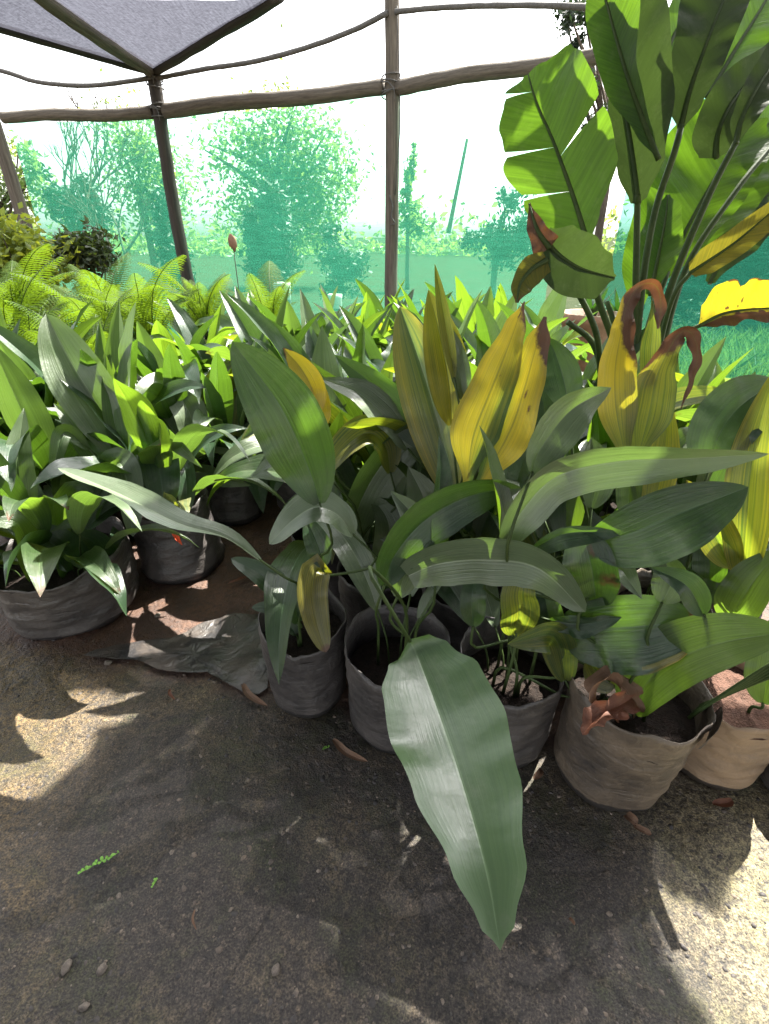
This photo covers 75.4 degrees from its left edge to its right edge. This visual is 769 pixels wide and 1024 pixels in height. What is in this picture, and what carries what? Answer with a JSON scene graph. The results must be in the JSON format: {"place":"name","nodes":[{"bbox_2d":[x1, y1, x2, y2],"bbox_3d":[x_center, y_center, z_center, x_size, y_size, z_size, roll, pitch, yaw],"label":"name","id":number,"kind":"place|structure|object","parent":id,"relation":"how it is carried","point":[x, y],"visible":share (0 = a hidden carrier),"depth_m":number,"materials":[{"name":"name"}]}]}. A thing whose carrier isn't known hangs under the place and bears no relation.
{"place":"outdoors","nodes":[
{"label":"outdoors","id":0,"kind":"place"},
{"bbox_2d":[0,0,671,237],"label":"sky","id":1,"kind":"structure","parent":0,"point":[438,40],"materials":[{"name":"white"}]},
{"bbox_2d":[0,238,768,1023],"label":"ground","id":2,"kind":"structure","parent":0,"point":[268,924],"depth_m":1.08,"materials":[{"name":"soil"}]},
{"bbox_2d":[0,341,44,402],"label":"potted plant","id":3,"kind":"object","parent":2,"relation":"on","point":[24,368],"visible":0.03,"depth_m":2.12,"materials":[{"name":"green plant"}]},
{"bbox_2d":[0,121,60,319],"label":"support post","id":4,"kind":"object","parent":2,"relation":"on","point":[12,182],"visible":0.23,"depth_m":4.39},
{"bbox_2d":[0,129,63,235],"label":"tree","id":5,"kind":"object","parent":2,"relation":"on","point":[32,176],"visible":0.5,"depth_m":10.76,"materials":[{"name":"green plant"}]},
{"bbox_2d":[0,243,73,328],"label":"fern","id":6,"kind":"object","parent":2,"relation":"on","point":[11,293],"visible":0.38,"depth_m":3.00,"materials":[{"name":"green plant"}]},
{"bbox_2d":[0,256,80,359],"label":"fern","id":7,"kind":"object","parent":2,"relation":"on","point":[11,319],"visible":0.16,"depth_m":2.57,"materials":[{"name":"green plant"}]},
{"bbox_2d":[0,202,86,314],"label":"shrub","id":8,"kind":"object","parent":2,"relation":"on","point":[19,243],"visible":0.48,"depth_m":3.75,"materials":[{"name":"green plant"}]},
{"bbox_2d":[0,298,101,486],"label":"potted plant","id":9,"kind":"object","parent":2,"relation":"on","point":[81,331],"visible":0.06,"depth_m":2.08,"materials":[{"name":"green plant"}]},
{"bbox_2d":[0,349,122,490],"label":"potted plant","id":10,"kind":"object","parent":2,"relation":"on","point":[18,393],"visible":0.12,"depth_m":1.74,"materials":[{"name":"green plant"}]},
{"bbox_2d":[4,288,131,352],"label":"fern","id":11,"kind":"object","parent":2,"relation":"on","point":[90,343],"visible":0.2,"depth_m":2.57,"materials":[{"name":"green plant"}]},
{"bbox_2d":[10,272,143,341],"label":"fern","id":12,"kind":"object","parent":2,"relation":"on","point":[103,312],"visible":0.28,"depth_m":2.91,"materials":[{"name":"green plant"}]},
{"bbox_2d":[36,162,125,288],"bbox_3d":[-5.130,-4.772,8.751,1.426,2.269,0.949,0,29,0],"label":"tree","id":13,"kind":"object","parent":2,"relation":"on","point":[56,208],"visible":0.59,"depth_m":8.40,"materials":[{"name":"green plant"}]},
{"bbox_2d":[41,215,125,285],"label":"shrub","id":14,"kind":"object","parent":2,"relation":"on","point":[95,248],"visible":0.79,"depth_m":4.09,"materials":[{"name":"green plant"}]},
{"bbox_2d":[3,301,182,435],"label":"potted plant","id":15,"kind":"object","parent":2,"relation":"on","point":[116,331],"visible":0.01,"depth_m":2.06,"materials":[{"name":"green plant"}]},
{"bbox_2d":[42,68,150,297],"bbox_3d":[-5.030,-5.624,9.051,1.797,3.469,1.929,0,29,0],"label":"bare tree","id":16,"kind":"object","parent":2,"relation":"on","point":[74,148],"visible":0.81,"depth_m":8.65,"materials":[{"name":"green plant"}]},
{"bbox_2d":[0,409,197,640],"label":"potted plant","id":17,"kind":"object","parent":2,"relation":"on","point":[68,565],"visible":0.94,"depth_m":1.60,"materials":[{"name":"green plant"}]},
{"bbox_2d":[54,253,144,316],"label":"fern","id":18,"kind":"object","parent":2,"relation":"on","point":[84,290],"visible":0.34,"depth_m":3.44,"materials":[{"name":"green plant"}]},
{"bbox_2d":[0,302,204,538],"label":"potted plant","id":19,"kind":"object","parent":2,"relation":"on","point":[23,348],"visible":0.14,"depth_m":1.97,"materials":[{"name":"green plant"}]},
{"bbox_2d":[55,151,155,294],"bbox_3d":[-4.550,-4.501,8.165,1.121,2.372,1.623,16,33,26],"label":"bare tree","id":20,"kind":"object","parent":2,"relation":"on","point":[86,212],"visible":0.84,"depth_m":8.06,"materials":[{"name":"green plant"}]},
{"bbox_2d":[78,254,199,338],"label":"fern","id":21,"kind":"object","parent":2,"relation":"on","point":[151,314],"visible":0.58,"depth_m":2.96,"materials":[{"name":"green plant"}]},
{"bbox_2d":[63,68,220,297],"bbox_3d":[-4.702,-6.424,10.084,2.686,3.861,1.957,0,29,0],"label":"tree","id":22,"kind":"object","parent":2,"relation":"on","point":[142,182],"visible":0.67,"depth_m":9.81,"materials":[{"name":"green plant"}]},
{"bbox_2d":[31,314,285,584],"bbox_3d":[-0.885,-0.165,1.768,1.135,0.968,0.558,0,29,0],"label":"potted plant","id":23,"kind":"object","parent":2,"relation":"on","point":[155,454],"visible":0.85,"depth_m":1.72,"materials":[{"name":"green plant"}]},
{"bbox_2d":[132,321,201,402],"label":"potted plant","id":24,"kind":"object","parent":2,"relation":"on","point":[150,359],"visible":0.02,"depth_m":2.23,"materials":[{"name":"green plant"}]},
{"bbox_2d":[146,183,199,299],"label":"tree","id":25,"kind":"object","parent":2,"relation":"on","point":[162,237],"visible":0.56,"depth_m":6.83,"materials":[{"name":"green plant"}]},
{"bbox_2d":[144,74,204,337],"bbox_3d":[-2.458,-3.450,5.964,0.202,2.860,0.196,21,35,33],"label":"support post","id":26,"kind":"object","parent":2,"relation":"on","point":[154,85],"visible":0.69,"depth_m":5.69,"materials":[{"name":"wood"}]},
{"bbox_2d":[0,68,147,87],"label":"sagging rope","id":27,"kind":"object","parent":26,"relation":"attached to","point":[82,85],"visible":1,"depth_m":5.33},
{"bbox_2d":[0,105,152,123],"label":"cross beam","id":28,"kind":"structure","parent":26,"relation":"attached to","point":[135,113],"depth_m":5.52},
{"bbox_2d":[0,0,284,76],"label":"shade roof","id":29,"kind":"structure","parent":26,"relation":"attached to","point":[148,38],"depth_m":4.13,"materials":[{"name":"fabric"}]},
{"bbox_2d":[84,613,267,694],"bbox_3d":[-0.663,0.457,1.632,0.624,0.025,0.368,0,29,0],"label":"plastic sheet","id":30,"kind":"object","parent":2,"relation":"on","point":[227,648],"visible":0.98,"depth_m":1.62,"materials":[{"name":"plastic"}]},
{"bbox_2d":[137,315,217,369],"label":"potted plant","id":31,"kind":"object","parent":2,"relation":"on","point":[158,327],"visible":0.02,"depth_m":2.60,"materials":[{"name":"green plant"}]},
{"bbox_2d":[137,303,235,381],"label":"potted plant","id":32,"kind":"object","parent":2,"relation":"on","point":[215,334],"visible":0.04,"depth_m":2.84,"materials":[{"name":"green plant"}]},
{"bbox_2d":[137,344,240,482],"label":"potted plant","id":33,"kind":"object","parent":2,"relation":"on","point":[172,368],"visible":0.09,"depth_m":2.07,"materials":[{"name":"green plant"}]},
{"bbox_2d":[154,287,229,365],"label":"potted plant","id":34,"kind":"object","parent":2,"relation":"on","point":[175,327],"visible":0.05,"depth_m":3.20,"materials":[{"name":"green plant"}]},
{"bbox_2d":[138,262,248,339],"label":"fern","id":35,"kind":"object","parent":2,"relation":"on","point":[205,306],"visible":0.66,"depth_m":3.37,"materials":[{"name":"green plant"}]},
{"bbox_2d":[135,309,266,456],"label":"potted plant","id":36,"kind":"object","parent":2,"relation":"on","point":[147,381],"visible":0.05,"depth_m":2.18,"materials":[{"name":"green plant"}]},
{"bbox_2d":[135,341,268,525],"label":"potted plant","id":37,"kind":"object","parent":2,"relation":"on","point":[232,502],"visible":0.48,"depth_m":2.18,"materials":[{"name":"green plant"}]},
{"bbox_2d":[195,314,237,364],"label":"potted plant","id":38,"kind":"object","parent":2,"relation":"on","point":[225,321],"visible":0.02,"depth_m":3.06,"materials":[{"name":"green plant"}]},
{"bbox_2d":[58,342,377,717],"bbox_3d":[-0.429,0.069,1.308,0.828,1.006,0.242,8,30,14],"label":"potted plant","id":39,"kind":"object","parent":2,"relation":"on","point":[286,418],"visible":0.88,"depth_m":1.22,"materials":[{"name":"green plant"}]},
{"bbox_2d":[150,297,285,424],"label":"potted plant","id":40,"kind":"object","parent":2,"relation":"on","point":[188,327],"visible":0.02,"depth_m":2.80,"materials":[{"name":"green plant"}]},
{"bbox_2d":[202,286,258,372],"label":"potted plant","id":41,"kind":"object","parent":2,"relation":"on","point":[239,295],"visible":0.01,"depth_m":2.79,"materials":[{"name":"green plant"}]},
{"bbox_2d":[241,683,266,705],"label":"fallen leaf","id":42,"kind":"object","parent":2,"relation":"on","point":[249,694],"visible":1,"depth_m":1.46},
{"bbox_2d":[191,286,320,486],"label":"potted plant","id":43,"kind":"object","parent":2,"relation":"on","point":[299,337],"visible":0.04,"depth_m":2.50,"materials":[{"name":"green plant"}]},
{"bbox_2d":[220,261,303,316],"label":"fern","id":44,"kind":"object","parent":2,"relation":"on","point":[273,302],"visible":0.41,"depth_m":3.60,"materials":[{"name":"green plant"}]},
{"bbox_2d":[227,294,310,495],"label":"potted plant","id":45,"kind":"object","parent":2,"relation":"on","point":[279,337],"visible":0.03,"depth_m":2.14,"materials":[{"name":"green plant"}]},
{"bbox_2d":[236,173,305,297],"bbox_3d":[-1.669,-3.787,7.291,1.032,1.955,0.985,0,29,0],"label":"tree","id":46,"kind":"object","parent":2,"relation":"on","point":[265,234],"visible":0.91,"depth_m":7.01,"materials":[{"name":"green plant"}]},
{"bbox_2d":[205,290,349,509],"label":"potted plant","id":47,"kind":"object","parent":2,"relation":"on","point":[245,327],"visible":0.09,"depth_m":2.24,"materials":[{"name":"green plant"}]},
{"bbox_2d":[174,23,381,285],"bbox_3d":[-2.968,-8.490,12.463,5.829,5.172,2.878,0,29,0],"label":"tree","id":48,"kind":"object","parent":2,"relation":"on","point":[304,210],"visible":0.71,"depth_m":12.19,"materials":[{"name":"green plant"}]},
{"bbox_2d":[265,300,300,335],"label":"potted plant","id":49,"kind":"object","parent":2,"relation":"on","point":[291,321],"visible":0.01,"depth_m":3.04,"materials":[{"name":"green plant"}]},
{"bbox_2d":[213,324,369,474],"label":"potted plant","id":50,"kind":"object","parent":2,"relation":"on","point":[234,453],"visible":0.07,"depth_m":1.86,"materials":[{"name":"green plant"}]},
{"bbox_2d":[206,343,393,542],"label":"potted plant","id":51,"kind":"object","parent":2,"relation":"on","point":[389,363],"visible":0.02,"depth_m":1.86,"materials":[{"name":"green plant"}]},
{"bbox_2d":[245,294,365,336],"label":"potted plant","id":52,"kind":"object","parent":2,"relation":"on","point":[268,314],"visible":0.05,"depth_m":2.84,"materials":[{"name":"green plant"}]},
{"bbox_2d":[222,295,395,381],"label":"potted plant","id":53,"kind":"object","parent":2,"relation":"on","point":[311,337],"visible":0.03,"depth_m":2.50,"materials":[{"name":"green plant"}]},
{"bbox_2d":[0,169,622,257],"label":"distant trees","id":54,"kind":"object","parent":2,"relation":"on","point":[217,248],"visible":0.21,"depth_m":36.03,"materials":[{"name":"green plant"}]},
{"bbox_2d":[300,289,384,351],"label":"potted plant","id":55,"kind":"object","parent":2,"relation":"on","point":[306,312],"visible":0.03,"depth_m":2.75,"materials":[{"name":"green plant"}]},
{"bbox_2d":[312,222,377,317],"bbox_3d":[-0.592,-3.242,6.904,0.752,1.378,0.827,-13,32,-22],"label":"tree","id":56,"kind":"object","parent":2,"relation":"on","point":[345,267],"visible":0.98,"depth_m":6.72,"materials":[{"name":"green plant"}]},
{"bbox_2d":[214,362,476,606],"bbox_3d":[0.038,-0.064,1.686,1.020,0.871,0.769,24,37,36],"label":"potted plant","id":57,"kind":"object","parent":2,"relation":"on","point":[258,466],"visible":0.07,"depth_m":1.62,"materials":[{"name":"green plant"}]},
{"bbox_2d":[332,738,367,761],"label":"fallen leaf","id":58,"kind":"object","parent":2,"relation":"on","point":[343,749],"visible":1,"depth_m":1.30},
{"bbox_2d":[310,305,392,362],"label":"potted plant","id":59,"kind":"object","parent":2,"relation":"on","point":[372,351],"visible":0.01,"depth_m":2.34,"materials":[{"name":"green plant"}]},
{"bbox_2d":[314,303,392,361],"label":"potted plant","id":60,"kind":"object","parent":2,"relation":"on","point":[349,349],"visible":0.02,"depth_m":2.40,"materials":[{"name":"green plant"}]},
{"bbox_2d":[283,348,431,630],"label":"potted plant","id":61,"kind":"object","parent":2,"relation":"on","point":[380,475],"visible":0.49,"depth_m":1.38,"materials":[{"name":"green plant"}]},
{"bbox_2d":[329,280,404,337],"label":"potted plant","id":62,"kind":"object","parent":2,"relation":"on","point":[368,309],"visible":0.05,"depth_m":3.21,"materials":[{"name":"green plant"}]},
{"bbox_2d":[264,326,474,682],"bbox_3d":[-0.098,-0.067,1.618,0.595,0.941,1.114,-6,30,-10],"label":"potted plant","id":63,"kind":"object","parent":2,"relation":"on","point":[280,596],"visible":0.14,"depth_m":1.32,"materials":[{"name":"green plant"}]},
{"bbox_2d":[359,303,392,335],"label":"potted plant","id":64,"kind":"object","parent":2,"relation":"on","point":[373,327],"visible":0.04,"depth_m":2.94,"materials":[{"name":"green plant"}]},
{"bbox_2d":[355,279,413,327],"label":"potted plant","id":65,"kind":"object","parent":2,"relation":"on","point":[377,304],"visible":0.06,"depth_m":3.48,"materials":[{"name":"green plant"}]},
{"bbox_2d":[377,307,392,352],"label":"potted plant","id":66,"kind":"object","parent":2,"relation":"on","point":[383,332],"visible":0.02,"depth_m":3.27,"materials":[{"name":"green plant"}]},
{"bbox_2d":[381,0,400,313],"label":"support post","id":67,"kind":"object","parent":2,"relation":"on","point":[391,74],"visible":0.7,"depth_m":4.72,"materials":[{"name":"wood"}]},
{"bbox_2d":[155,10,387,80],"bbox_3d":[-1.183,-4.438,4.779,2.650,0.256,0.077,12,31,20],"label":"sagging rope","id":68,"kind":"object","parent":67,"relation":"attached to","point":[341,34],"visible":1,"depth_m":4.72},
{"bbox_2d":[161,78,384,118],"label":"cross beam","id":69,"kind":"structure","parent":67,"relation":"attached to","point":[271,99],"depth_m":4.92,"materials":[{"name":"wood"}]},
{"bbox_2d":[395,6,400,194],"bbox_3d":[0.123,-3.711,4.562,0.048,1.360,0.011,0,29,0],"label":"hanging wire","id":70,"kind":"object","parent":67,"relation":"hanging from","point":[399,103],"visible":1,"depth_m":4.56,"materials":[{"name":"metal"}]},
{"bbox_2d":[394,1,585,14],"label":"sagging rope","id":71,"kind":"object","parent":67,"relation":"attached to","point":[502,5],"visible":0.55,"depth_m":3.97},
{"bbox_2d":[395,48,596,95],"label":"cross beam","id":72,"kind":"structure","parent":67,"relation":"attached to","point":[503,70],"depth_m":4.16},
{"bbox_2d":[339,289,482,371],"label":"potted plant","id":73,"kind":"object","parent":2,"relation":"on","point":[464,325],"visible":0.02,"depth_m":1.85,"materials":[{"name":"green plant"}]},
{"bbox_2d":[398,141,439,289],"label":"tree","id":74,"kind":"object","parent":2,"relation":"on","point":[418,226],"visible":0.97,"depth_m":11.88,"materials":[{"name":"green plant"}]},
{"bbox_2d":[387,282,461,313],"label":"potted plant","id":75,"kind":"object","parent":2,"relation":"on","point":[411,305],"visible":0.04,"depth_m":2.89,"materials":[{"name":"green plant"}]},
{"bbox_2d":[380,303,488,376],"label":"potted plant","id":76,"kind":"object","parent":2,"relation":"on","point":[482,348],"visible":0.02,"depth_m":2.02,"materials":[{"name":"green plant"}]},
{"bbox_2d":[316,436,586,949],"bbox_3d":[0.178,0.302,1.099,0.525,0.800,1.093,-7,30,-13],"label":"potted plant","id":77,"kind":"object","parent":2,"relation":"on","point":[426,706],"visible":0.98,"depth_m":0.78,"materials":[{"name":"green plant"}]},
{"bbox_2d":[446,138,468,233],"bbox_3d":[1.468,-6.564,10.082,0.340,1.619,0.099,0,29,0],"label":"utility pole","id":78,"kind":"object","parent":2,"relation":"on","point":[451,217],"visible":1,"depth_m":10.09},
{"bbox_2d":[369,265,549,651],"bbox_3d":[0.155,-0.080,1.438,0.572,1.140,0.477,0,29,0],"label":"potted plant","id":79,"kind":"object","parent":2,"relation":"on","point":[450,402],"visible":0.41,"depth_m":1.21,"materials":[{"name":"yellow plant"}]},
{"bbox_2d":[343,417,588,537],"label":"potted plant","id":80,"kind":"object","parent":2,"relation":"on","point":[370,423],"visible":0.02,"depth_m":1.32,"materials":[{"name":"green plant"}]},
{"bbox_2d":[469,283,507,314],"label":"potted plant","id":81,"kind":"object","parent":2,"relation":"on","point":[497,308],"visible":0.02,"depth_m":3.15,"materials":[{"name":"green plant"}]},
{"bbox_2d":[451,276,531,332],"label":"potted plant","id":82,"kind":"object","parent":2,"relation":"on","point":[465,297],"visible":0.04,"depth_m":2.97,"materials":[{"name":"green plant"}]},
{"bbox_2d":[458,181,539,298],"bbox_3d":[1.713,-3.644,7.128,1.327,1.868,0.880,0,29,0],"label":"tree","id":83,"kind":"object","parent":2,"relation":"on","point":[500,242],"visible":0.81,"depth_m":6.91,"materials":[{"name":"green plant"}]},
{"bbox_2d":[425,282,588,361],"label":"potted plant","id":84,"kind":"object","parent":2,"relation":"on","point":[488,302],"visible":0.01,"depth_m":2.94,"materials":[{"name":"green plant"}]},
{"bbox_2d":[469,296,567,363],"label":"potted plant","id":85,"kind":"object","parent":2,"relation":"on","point":[511,304],"visible":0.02,"depth_m":2.42,"materials":[{"name":"green plant"}]},
{"bbox_2d":[450,300,590,358],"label":"potted plant","id":86,"kind":"object","parent":2,"relation":"on","point":[488,331],"visible":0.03,"depth_m":2.01,"materials":[{"name":"green plant"}]},
{"bbox_2d":[520,302,540,325],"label":"potted plant","id":87,"kind":"object","parent":2,"relation":"on","point":[532,317],"visible":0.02,"depth_m":2.76,"materials":[{"name":"green plant"}]},
{"bbox_2d":[498,287,575,351],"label":"potted plant","id":88,"kind":"object","parent":2,"relation":"on","point":[548,302],"visible":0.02,"depth_m":3.13,"materials":[{"name":"green plant"}]},
{"bbox_2d":[525,293,597,354],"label":"potted plant","id":89,"kind":"object","parent":2,"relation":"on","point":[556,309],"visible":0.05,"depth_m":2.95,"materials":[{"name":"green plant"}]},
{"bbox_2d":[550,319,586,374],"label":"potted plant","id":90,"kind":"object","parent":2,"relation":"on","point":[558,335],"visible":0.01,"depth_m":2.75,"materials":[{"name":"green plant"}]},
{"bbox_2d":[380,387,767,768],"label":"potted plant","id":91,"kind":"object","parent":2,"relation":"on","point":[518,651],"visible":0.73,"depth_m":1.07,"materials":[{"name":"green plant"}]},
{"bbox_2d":[551,0,609,308],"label":"tree","id":92,"kind":"object","parent":2,"relation":"on","point":[572,21],"visible":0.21,"depth_m":6.79,"materials":[{"name":"green plant"}]},
{"bbox_2d":[561,286,617,371],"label":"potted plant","id":93,"kind":"object","parent":2,"relation":"on","point":[578,315],"visible":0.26,"depth_m":3.94,"materials":[{"name":"plant"}]},
{"bbox_2d":[582,338,616,504],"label":"potted plant","id":94,"kind":"object","parent":2,"relation":"on","point":[590,372],"visible":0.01,"depth_m":1.93,"materials":[{"name":"green plant"}]},
{"bbox_2d":[503,279,701,694],"bbox_3d":[0.408,-0.087,1.482,0.640,1.110,0.731,0,29,0],"label":"potted plant","id":95,"kind":"object","parent":2,"relation":"on","point":[634,409],"visible":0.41,"depth_m":1.18,"materials":[{"name":"yellow plant"}]},
{"bbox_2d":[497,301,715,559],"bbox_3d":[0.693,-0.237,1.858,0.726,1.008,0.897,-10,30,-17],"label":"potted plant","id":96,"kind":"object","parent":2,"relation":"on","point":[698,394],"visible":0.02,"depth_m":1.55,"materials":[{"name":"green plant"}]},
{"bbox_2d":[577,379,652,582],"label":"potted plant","id":97,"kind":"object","parent":2,"relation":"on","point":[597,432],"visible":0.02,"depth_m":1.48,"materials":[{"name":"green plant"}]},
{"bbox_2d":[499,0,768,373],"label":"strelitzia plant","id":98,"kind":"object","parent":2,"relation":"on","point":[697,175],"visible":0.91,"depth_m":1.59,"materials":[{"name":"green plant"}]},
{"bbox_2d":[534,481,768,811],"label":"potted plant","id":99,"kind":"object","parent":2,"relation":"on","point":[639,718],"visible":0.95,"depth_m":1.02,"materials":[{"name":"green plant"}]},
{"bbox_2d":[583,337,753,513],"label":"potted plant","id":100,"kind":"object","parent":2,"relation":"on","point":[710,356],"visible":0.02,"depth_m":1.73,"materials":[{"name":"green plant"}]},
{"bbox_2d":[581,374,768,617],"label":"potted plant","id":101,"kind":"object","parent":2,"relation":"on","point":[731,414],"visible":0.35,"depth_m":1.20,"materials":[{"name":"green plant"}]},
{"bbox_2d":[607,372,768,571],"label":"potted plant","id":102,"kind":"object","parent":2,"relation":"on","point":[685,415],"visible":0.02,"depth_m":1.68,"materials":[{"name":"green plant"}]},
{"bbox_2d":[636,362,768,570],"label":"potted plant","id":103,"kind":"object","parent":2,"relation":"on","point":[717,371],"visible":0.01,"depth_m":1.75,"materials":[{"name":"green plant"}]},
{"bbox_2d":[680,620,768,790],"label":"potted plant","id":104,"kind":"object","parent":2,"relation":"on","point":[732,754],"visible":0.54,"depth_m":1.17,"materials":[{"name":"plant"}]},
{"bbox_2d":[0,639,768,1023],"bbox_3d":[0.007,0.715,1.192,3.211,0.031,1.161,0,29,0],"label":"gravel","id":105,"kind":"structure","parent":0,"point":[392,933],"depth_m":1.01,"materials":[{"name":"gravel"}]},
{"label":"cross beam","id":106,"kind":"object","parent":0,"visible":0},
{"bbox_2d":[604,98,768,378],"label":"shade net","id":107,"kind":"object","parent":106,"relation":"hanging from","point":[743,337],"visible":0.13,"depth_m":4.16,"materials":[{"name":"fabric"}]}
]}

